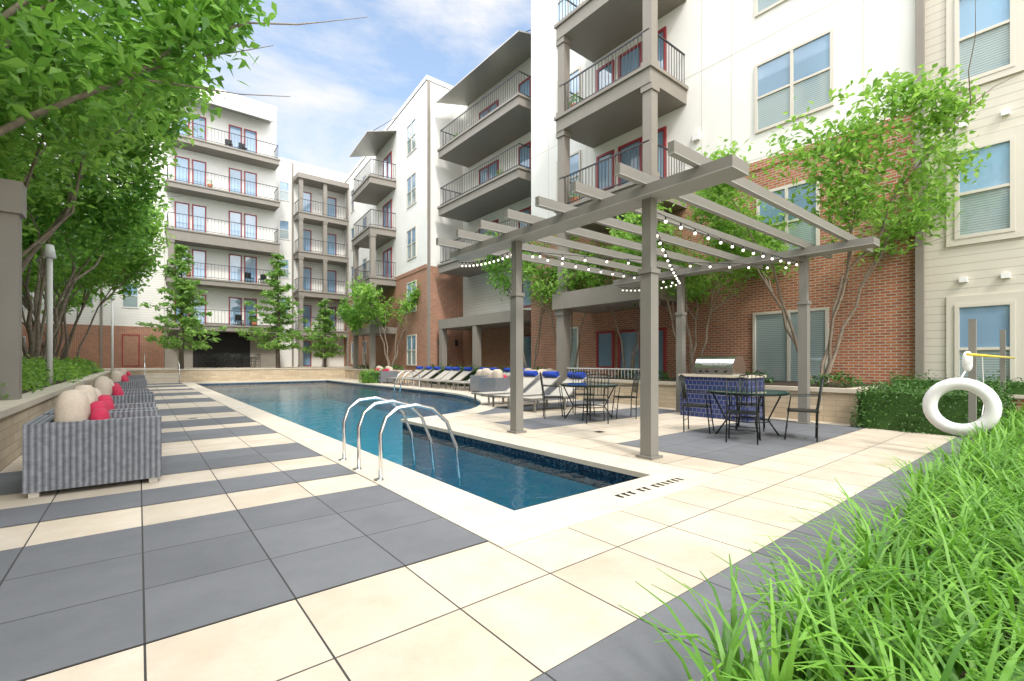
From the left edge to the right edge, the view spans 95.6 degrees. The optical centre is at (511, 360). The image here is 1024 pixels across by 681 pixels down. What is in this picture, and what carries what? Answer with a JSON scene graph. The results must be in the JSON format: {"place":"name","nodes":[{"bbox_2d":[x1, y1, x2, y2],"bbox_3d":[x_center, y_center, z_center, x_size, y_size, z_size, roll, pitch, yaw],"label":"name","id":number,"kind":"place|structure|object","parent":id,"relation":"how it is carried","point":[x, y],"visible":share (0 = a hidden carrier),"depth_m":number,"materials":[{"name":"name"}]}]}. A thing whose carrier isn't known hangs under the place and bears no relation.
{"place":"outdoors","nodes":[
{"label":"outdoors","id":0,"kind":"place"},
{"bbox_2d":[61,0,530,174],"label":"sky","id":1,"kind":"structure","parent":0,"point":[343,80],"materials":[{"name":"blue"}]},
{"bbox_2d":[0,378,956,680],"bbox_3d":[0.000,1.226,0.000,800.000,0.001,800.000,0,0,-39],"label":"deck","id":2,"kind":"structure","parent":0,"point":[528,610],"depth_m":2.77,"materials":[{"name":"beige tile"}]},
{"bbox_2d":[2,5,30,359],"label":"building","id":3,"kind":"structure","parent":2,"relation":"on","point":[24,331],"depth_m":27.10,"materials":[{"name":"brick"}]},
{"bbox_2d":[42,244,114,383],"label":"lamp posts","id":4,"kind":"object","parent":2,"relation":"on","point":[49,253],"visible":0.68,"depth_m":10.66,"materials":[{"name":"white metal"}]},
{"bbox_2d":[22,389,161,497],"bbox_3d":[-4.236,0.751,4.774,0.980,0.950,0.950,0,0,-39],"label":"armchair","id":5,"kind":"object","parent":2,"relation":"on","point":[80,438],"visible":1,"depth_m":4.39,"materials":[{"name":"wicker"}]},
{"bbox_2d":[43,385,157,414],"bbox_3d":[-4.957,0.751,5.670,0.980,0.950,0.950,0,0,-39],"label":"armchair","id":6,"kind":"object","parent":2,"relation":"on","point":[96,394],"visible":0.2,"depth_m":5.53,"materials":[{"name":"wicker"}]},
{"bbox_2d":[93,378,154,403],"bbox_3d":[-6.719,0.751,7.910,0.980,0.950,0.950,0,0,-39],"label":"armchair","id":7,"kind":"object","parent":2,"relation":"on","point":[107,386],"visible":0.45,"depth_m":7.63,"materials":[{"name":"wicker"}]},
{"bbox_2d":[118,368,144,378],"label":"armchair","id":8,"kind":"object","parent":2,"relation":"on","point":[125,372],"visible":0.3,"depth_m":17.84,"materials":[{"name":"wicker"}]},
{"bbox_2d":[31,84,348,367],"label":"building","id":9,"kind":"structure","parent":2,"relation":"on","point":[255,206],"depth_m":34.42,"materials":[{"name":"paint"}]},
{"bbox_2d":[187,94,580,325],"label":"balcony props","id":10,"kind":"object","parent":9,"relation":"on","point":[262,276],"visible":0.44,"depth_m":34.26,"materials":[{"name":"black metal"}]},
{"bbox_2d":[368,366,383,371],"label":"armchair","id":11,"kind":"object","parent":2,"relation":"on","point":[378,368],"visible":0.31,"depth_m":26.87,"materials":[{"name":"fabric"}]},
{"bbox_2d":[375,366,397,382],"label":"armchair","id":12,"kind":"object","parent":2,"relation":"on","point":[386,373],"visible":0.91,"depth_m":25.62,"materials":[{"name":"wicker"}]},
{"bbox_2d":[387,366,423,383],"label":"lounger","id":13,"kind":"object","parent":2,"relation":"on","point":[419,369],"visible":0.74,"depth_m":25.58,"materials":[{"name":"fabric"}]},
{"bbox_2d":[392,366,432,384],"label":"lounger","id":14,"kind":"object","parent":2,"relation":"on","point":[426,371],"visible":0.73,"depth_m":24.77,"materials":[{"name":"fabric"}]},
{"bbox_2d":[400,367,440,385],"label":"lounger","id":15,"kind":"object","parent":2,"relation":"on","point":[433,372],"visible":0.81,"depth_m":23.93,"materials":[{"name":"fabric"}]},
{"bbox_2d":[411,367,451,386],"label":"lounger","id":16,"kind":"object","parent":2,"relation":"on","point":[443,374],"visible":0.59,"depth_m":23.28,"materials":[{"name":"fabric"}]},
{"bbox_2d":[0,354,868,400],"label":"shrubs","id":17,"kind":"object","parent":2,"relation":"on","point":[33,375],"visible":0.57,"depth_m":11.96,"materials":[{"name":"green plant"}]},
{"bbox_2d":[418,367,460,387],"bbox_3d":[-3.428,0.761,22.212,1.990,0.932,0.700,0,0,-42],"label":"lounger","id":18,"kind":"object","parent":2,"relation":"on","point":[452,373],"visible":0.79,"depth_m":22.53,"materials":[{"name":"fabric"}]},
{"bbox_2d":[429,367,472,388],"bbox_3d":[-2.782,0.761,21.421,1.990,0.932,0.700,0,0,-40],"label":"lounger","id":19,"kind":"object","parent":2,"relation":"on","point":[464,373],"visible":0.84,"depth_m":21.69,"materials":[{"name":"fabric"}]},
{"bbox_2d":[183,379,724,548],"bbox_3d":[-6.003,1.847,16.922,8.150,1.258,29.100,0,0,-39],"label":"pool coping","id":20,"kind":"object","parent":2,"relation":"in","point":[511,490],"visible":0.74,"depth_m":6.22,"materials":[{"name":"white concrete"}]},
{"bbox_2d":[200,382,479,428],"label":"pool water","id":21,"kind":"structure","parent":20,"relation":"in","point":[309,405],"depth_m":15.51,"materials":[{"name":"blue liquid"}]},
{"bbox_2d":[338,396,461,484],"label":"pool handrails","id":22,"kind":"object","parent":20,"relation":"on","point":[405,405],"visible":1,"depth_m":5.33,"materials":[{"name":"silver metal"}]},
{"bbox_2d":[394,371,420,391],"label":"pool handrails","id":23,"kind":"object","parent":20,"relation":"on","point":[403,377],"visible":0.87,"depth_m":20.97,"materials":[{"name":"silver metal"}]},
{"bbox_2d":[614,478,683,497],"bbox_3d":[1.345,1.216,4.475,1.005,0.002,0.090,0,0,-39],"label":"pool deck lettering","id":24,"kind":"object","parent":20,"relation":"on","point":[639,489],"visible":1,"depth_m":4.46},
{"bbox_2d":[443,367,487,389],"bbox_3d":[-2.014,0.761,20.645,1.990,0.932,0.700,0,0,-37],"label":"lounger","id":25,"kind":"object","parent":2,"relation":"on","point":[468,380],"visible":0.4,"depth_m":20.33,"materials":[{"name":"paint"}]},
{"bbox_2d":[453,368,498,390],"bbox_3d":[-1.495,0.761,19.844,1.990,0.932,0.700,0,0,-40],"label":"lounger","id":26,"kind":"object","parent":2,"relation":"on","point":[464,383],"visible":0.37,"depth_m":19.39,"materials":[{"name":"paint"}]},
{"bbox_2d":[470,368,489,391],"bbox_3d":[-0.969,0.751,18.274,0.980,0.950,0.950,0,0,-42],"label":"armchair","id":27,"kind":"object","parent":2,"relation":"on","point":[474,382],"visible":0.34,"depth_m":18.05,"materials":[{"name":"wicker"}]},
{"bbox_2d":[0,383,967,680],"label":"paver bands","id":28,"kind":"object","parent":2,"relation":"on","point":[72,601],"visible":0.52,"depth_m":2.90,"materials":[{"name":"grey tile"}]},
{"bbox_2d":[95,376,149,391],"bbox_3d":[-7.479,0.751,8.775,0.980,0.950,0.950,0,0,-39],"label":"armchair","id":29,"kind":"object","parent":28,"relation":"on","point":[135,390],"visible":0.05,"depth_m":8.82,"materials":[{"name":"wicker"}]},
{"bbox_2d":[109,371,146,388],"bbox_3d":[-10.878,0.751,13.035,0.980,0.950,0.950,0,0,-39],"label":"armchair","id":30,"kind":"object","parent":28,"relation":"on","point":[124,382],"visible":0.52,"depth_m":12.75,"materials":[{"name":"wicker"}]},
{"bbox_2d":[116,370,145,379],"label":"armchair","id":31,"kind":"object","parent":28,"relation":"on","point":[128,378],"visible":0.15,"depth_m":13.96,"materials":[{"name":"wicker"}]},
{"bbox_2d":[189,406,603,441],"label":"deck fittings","id":32,"kind":"object","parent":28,"relation":"on","point":[312,439],"visible":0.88,"depth_m":7.17,"materials":[{"name":"beige"}]},
{"bbox_2d":[489,371,560,408],"bbox_3d":[0.391,0.761,12.632,1.990,0.932,0.700,0,0,-39],"label":"lounger","id":33,"kind":"object","parent":28,"relation":"on","point":[549,378],"visible":0.72,"depth_m":12.93,"materials":[{"name":"fabric"}]},
{"bbox_2d":[524,368,537,370],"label":"armchair","id":34,"kind":"object","parent":28,"relation":"on","point":[528,369],"visible":0.12,"depth_m":18.01,"materials":[{"name":"fabric"}]},
{"bbox_2d":[540,372,564,418],"bbox_3d":[0.860,0.731,9.985,0.529,0.992,0.460,0,0,0],"label":"dining chair","id":35,"kind":"object","parent":28,"relation":"on","point":[544,396],"visible":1,"depth_m":9.79,"materials":[{"name":"black metal"}]},
{"bbox_2d":[572,371,594,414],"bbox_3d":[1.648,0.731,10.786,0.460,0.992,0.529,0,0,0],"label":"dining chair","id":36,"kind":"object","parent":28,"relation":"on","point":[575,393],"visible":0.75,"depth_m":10.95,"materials":[{"name":"black metal"}]},
{"bbox_2d":[560,383,617,420],"bbox_3d":[1.654,0.865,9.991,1.240,0.738,1.240,0,0,-39],"label":"dining table","id":37,"kind":"object","parent":28,"relation":"on","point":[591,385],"visible":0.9,"depth_m":9.77,"materials":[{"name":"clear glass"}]},
{"bbox_2d":[611,372,639,418],"bbox_3d":[2.449,0.731,9.998,0.529,0.992,0.460,0,0,0],"label":"dining chair","id":38,"kind":"object","parent":28,"relation":"on","point":[635,386],"visible":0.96,"depth_m":9.96,"materials":[{"name":"black metal"}]},
{"bbox_2d":[679,374,713,433],"bbox_3d":[3.213,0.731,8.095,0.529,0.992,0.460,0,0,31],"label":"dining chair","id":39,"kind":"object","parent":28,"relation":"on","point":[684,391],"visible":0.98,"depth_m":8.14,"materials":[{"name":"black metal"}]},
{"bbox_2d":[725,377,760,444],"bbox_3d":[3.483,0.731,7.005,0.460,0.992,0.529,0,0,31],"label":"dining chair","id":40,"kind":"object","parent":28,"relation":"on","point":[747,412],"visible":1,"depth_m":6.88,"materials":[{"name":"black metal"}]},
{"bbox_2d":[707,389,790,437],"bbox_3d":[3.893,0.865,7.686,1.240,0.738,1.240,0,0,-39],"label":"dining table","id":41,"kind":"object","parent":28,"relation":"on","point":[761,392],"visible":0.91,"depth_m":7.53,"materials":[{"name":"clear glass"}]},
{"bbox_2d":[735,374,764,431],"bbox_3d":[4.303,0.731,8.366,0.460,0.992,0.529,0,0,31],"label":"dining chair","id":42,"kind":"object","parent":28,"relation":"on","point":[762,404],"visible":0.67,"depth_m":8.41,"materials":[{"name":"black metal"}]},
{"bbox_2d":[784,376,823,441],"bbox_3d":[4.574,0.731,7.276,0.529,0.992,0.460,0,0,31],"label":"dining chair","id":43,"kind":"object","parent":28,"relation":"on","point":[816,410],"visible":1,"depth_m":7.19,"materials":[{"name":"black metal"}]},
{"bbox_2d":[922,319,1014,448],"bbox_3d":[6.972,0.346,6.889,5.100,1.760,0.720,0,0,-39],"label":"life ring station","id":44,"kind":"object","parent":28,"relation":"on","point":[987,395],"visible":0.95,"depth_m":5.83,"materials":[{"name":"paint"}]},
{"bbox_2d":[467,368,509,391],"bbox_3d":[-0.833,0.761,19.092,1.990,0.932,0.700,0,0,-39],"label":"lounger","id":45,"kind":"object","parent":2,"relation":"on","point":[507,370],"visible":0.23,"depth_m":19.63,"materials":[{"name":"paint"}]},
{"bbox_2d":[479,369,509,397],"bbox_3d":[-0.453,0.751,16.028,0.980,0.950,0.950,0,0,-39],"label":"armchair","id":46,"kind":"object","parent":2,"relation":"on","point":[495,380],"visible":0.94,"depth_m":15.63,"materials":[{"name":"wicker"}]},
{"bbox_2d":[471,371,539,405],"bbox_3d":[-0.158,0.761,13.474,1.990,0.932,0.700,0,0,-39],"label":"lounger","id":47,"kind":"object","parent":2,"relation":"on","point":[530,377],"visible":0.71,"depth_m":13.68,"materials":[{"name":"fabric"}]},
{"bbox_2d":[0,178,1023,680],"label":"site walls","id":48,"kind":"structure","parent":2,"relation":"on","point":[18,408],"depth_m":8.48,"materials":[{"name":"stone"}]},
{"bbox_2d":[22,241,111,356],"bbox_3d":[-24.150,-3.957,24.077,7.387,9.055,8.230,0,0,-39],"label":"tree","id":49,"kind":"object","parent":48,"relation":"on","point":[73,303],"visible":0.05,"depth_m":23.91,"materials":[{"name":"green plant"}]},
{"bbox_2d":[0,103,165,358],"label":"tree","id":50,"kind":"object","parent":48,"relation":"on","point":[31,333],"visible":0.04,"depth_m":16.41,"materials":[{"name":"green plant"}]},
{"bbox_2d":[22,186,163,360],"bbox_3d":[-20.911,-3.671,21.383,7.845,8.470,7.680,0,0,-39],"label":"tree","id":51,"kind":"object","parent":48,"relation":"on","point":[60,289],"visible":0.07,"depth_m":21.36,"materials":[{"name":"green plant"}]},
{"bbox_2d":[0,112,191,364],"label":"tree","id":52,"kind":"object","parent":48,"relation":"on","point":[117,226],"visible":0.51,"depth_m":13.39,"materials":[{"name":"green plant"}]},
{"bbox_2d":[0,0,197,256],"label":"tree","id":53,"kind":"object","parent":48,"relation":"on","point":[94,143],"visible":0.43,"depth_m":8.19,"materials":[{"name":"green plant"}]},
{"bbox_2d":[22,198,178,360],"bbox_3d":[-17.988,-3.339,18.994,7.013,7.798,5.974,0,0,-10],"label":"tree","id":54,"kind":"object","parent":48,"relation":"on","point":[133,264],"visible":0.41,"depth_m":19.63,"materials":[{"name":"green plant"}]},
{"bbox_2d":[0,3,225,272],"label":"tree","id":55,"kind":"object","parent":48,"relation":"on","point":[154,150],"visible":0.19,"depth_m":12.47,"materials":[{"name":"green plant"}]},
{"bbox_2d":[134,244,225,368],"bbox_3d":[-19.827,-3.288,27.882,4.448,7.530,4.477,0,0,-39],"label":"tree","id":56,"kind":"object","parent":48,"relation":"on","point":[183,303],"visible":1,"depth_m":27.83,"materials":[{"name":"green plant"}]},
{"bbox_2d":[0,0,366,148],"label":"tree","id":57,"kind":"object","parent":48,"relation":"on","point":[35,24],"visible":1,"depth_m":6.63,"materials":[{"name":"green plant"}]},
{"bbox_2d":[203,353,213,367],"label":"dining chair","id":58,"kind":"object","parent":48,"relation":"on","point":[204,357],"visible":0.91,"depth_m":29.97,"materials":[{"name":"black metal"}]},
{"bbox_2d":[211,357,232,367],"bbox_3d":[-19.207,0.115,30.751,1.240,0.738,1.240,0,0,-39],"label":"dining table","id":59,"kind":"object","parent":48,"relation":"on","point":[221,364],"visible":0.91,"depth_m":30.47,"materials":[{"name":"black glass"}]},
{"bbox_2d":[236,357,255,367],"bbox_3d":[-19.010,0.115,33.219,1.240,0.738,1.240,0,0,-39],"label":"dining table","id":60,"kind":"object","parent":48,"relation":"on","point":[246,357],"visible":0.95,"depth_m":32.83,"materials":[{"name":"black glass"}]},
{"bbox_2d":[234,253,317,367],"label":"tree","id":61,"kind":"object","parent":48,"relation":"on","point":[286,336],"visible":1,"depth_m":30.95,"materials":[{"name":"green plant"}]},
{"bbox_2d":[298,298,345,366],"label":"tree","id":62,"kind":"object","parent":48,"relation":"on","point":[325,353],"visible":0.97,"depth_m":33.77,"materials":[{"name":"green plant"}]},
{"bbox_2d":[336,296,387,368],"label":"tree","id":63,"kind":"object","parent":48,"relation":"on","point":[355,322],"visible":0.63,"depth_m":30.37,"materials":[{"name":"green plant"}]},
{"bbox_2d":[346,273,420,366],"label":"tree","id":64,"kind":"object","parent":48,"relation":"on","point":[378,313],"visible":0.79,"depth_m":27.35,"materials":[{"name":"green plant"}]},
{"bbox_2d":[474,231,579,368],"bbox_3d":[0.867,-2.315,18.395,5.100,5.896,4.110,0,0,-39],"label":"tree","id":65,"kind":"object","parent":48,"relation":"on","point":[492,267],"visible":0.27,"depth_m":18.13,"materials":[{"name":"green plant"}]},
{"bbox_2d":[522,240,612,367],"bbox_3d":[2.222,-2.047,17.245,4.031,5.371,4.225,0,0,-39],"label":"tree","id":66,"kind":"object","parent":48,"relation":"on","point":[544,294],"visible":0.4,"depth_m":16.82,"materials":[{"name":"green plant"}]},
{"bbox_2d":[573,247,667,377],"bbox_3d":[3.513,-1.586,14.913,3.143,4.289,3.594,0,0,0],"label":"tree","id":67,"kind":"object","parent":48,"relation":"on","point":[594,278],"visible":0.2,"depth_m":15.16,"materials":[{"name":"green plant"}]},
{"bbox_2d":[601,193,788,373],"bbox_3d":[4.829,-1.920,12.930,4.977,4.963,5.013,0,0,-39],"label":"tree","id":68,"kind":"object","parent":48,"relation":"on","point":[698,287],"visible":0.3,"depth_m":12.16,"materials":[{"name":"green plant"}]},
{"bbox_2d":[619,401,1023,680],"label":"grass","id":69,"kind":"structure","parent":48,"relation":"on","point":[973,547],"depth_m":1.67,"materials":[{"name":"green plant"}]},
{"bbox_2d":[668,0,1023,383],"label":"tree","id":70,"kind":"object","parent":48,"relation":"on","point":[856,186],"visible":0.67,"depth_m":8.79,"materials":[{"name":"green plant"}]},
{"bbox_2d":[523,369,554,394],"bbox_3d":[0.798,0.751,16.091,0.950,0.950,0.980,0,0,-39],"label":"armchair","id":71,"kind":"object","parent":2,"relation":"on","point":[549,390],"visible":0.18,"depth_m":15.83,"materials":[{"name":"wicker"}]},
{"bbox_2d":[523,372,586,412],"bbox_3d":[1.017,0.761,11.853,1.990,0.932,0.700,0,0,-39],"label":"lounger","id":72,"kind":"object","parent":2,"relation":"on","point":[568,379],"visible":0.66,"depth_m":12.12,"materials":[{"name":"fabric"}]},
{"bbox_2d":[582,373,608,423],"bbox_3d":[1.661,0.731,9.197,0.460,0.992,0.529,0,0,0],"label":"dining chair","id":73,"kind":"object","parent":2,"relation":"on","point":[603,400],"visible":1,"depth_m":9.01,"materials":[{"name":"black metal"}]},
{"bbox_2d":[436,140,879,459],"bbox_3d":[2.898,-0.539,9.003,7.100,3.530,5.700,0,0,-39],"label":"pergola","id":74,"kind":"object","parent":2,"relation":"on","point":[647,195],"visible":1,"depth_m":7.83,"materials":[{"name":"paint"}]},
{"bbox_2d":[344,0,1023,394],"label":"building","id":75,"kind":"structure","parent":2,"relation":"on","point":[646,80],"depth_m":13.70,"materials":[{"name":"white paint"}]},
{"bbox_2d":[678,356,766,421],"bbox_3d":[4.567,0.556,10.152,0.818,1.340,1.560,0,0,-39],"label":"grill","id":76,"kind":"object","parent":2,"relation":"on","point":[713,372],"visible":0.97,"depth_m":9.90,"materials":[{"name":"tile"}]},
{"bbox_2d":[849,366,1023,437],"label":"boxwood hedge","id":77,"kind":"object","parent":2,"relation":"on","point":[896,405],"visible":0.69,"depth_m":8.14,"materials":[{"name":"green plant"}]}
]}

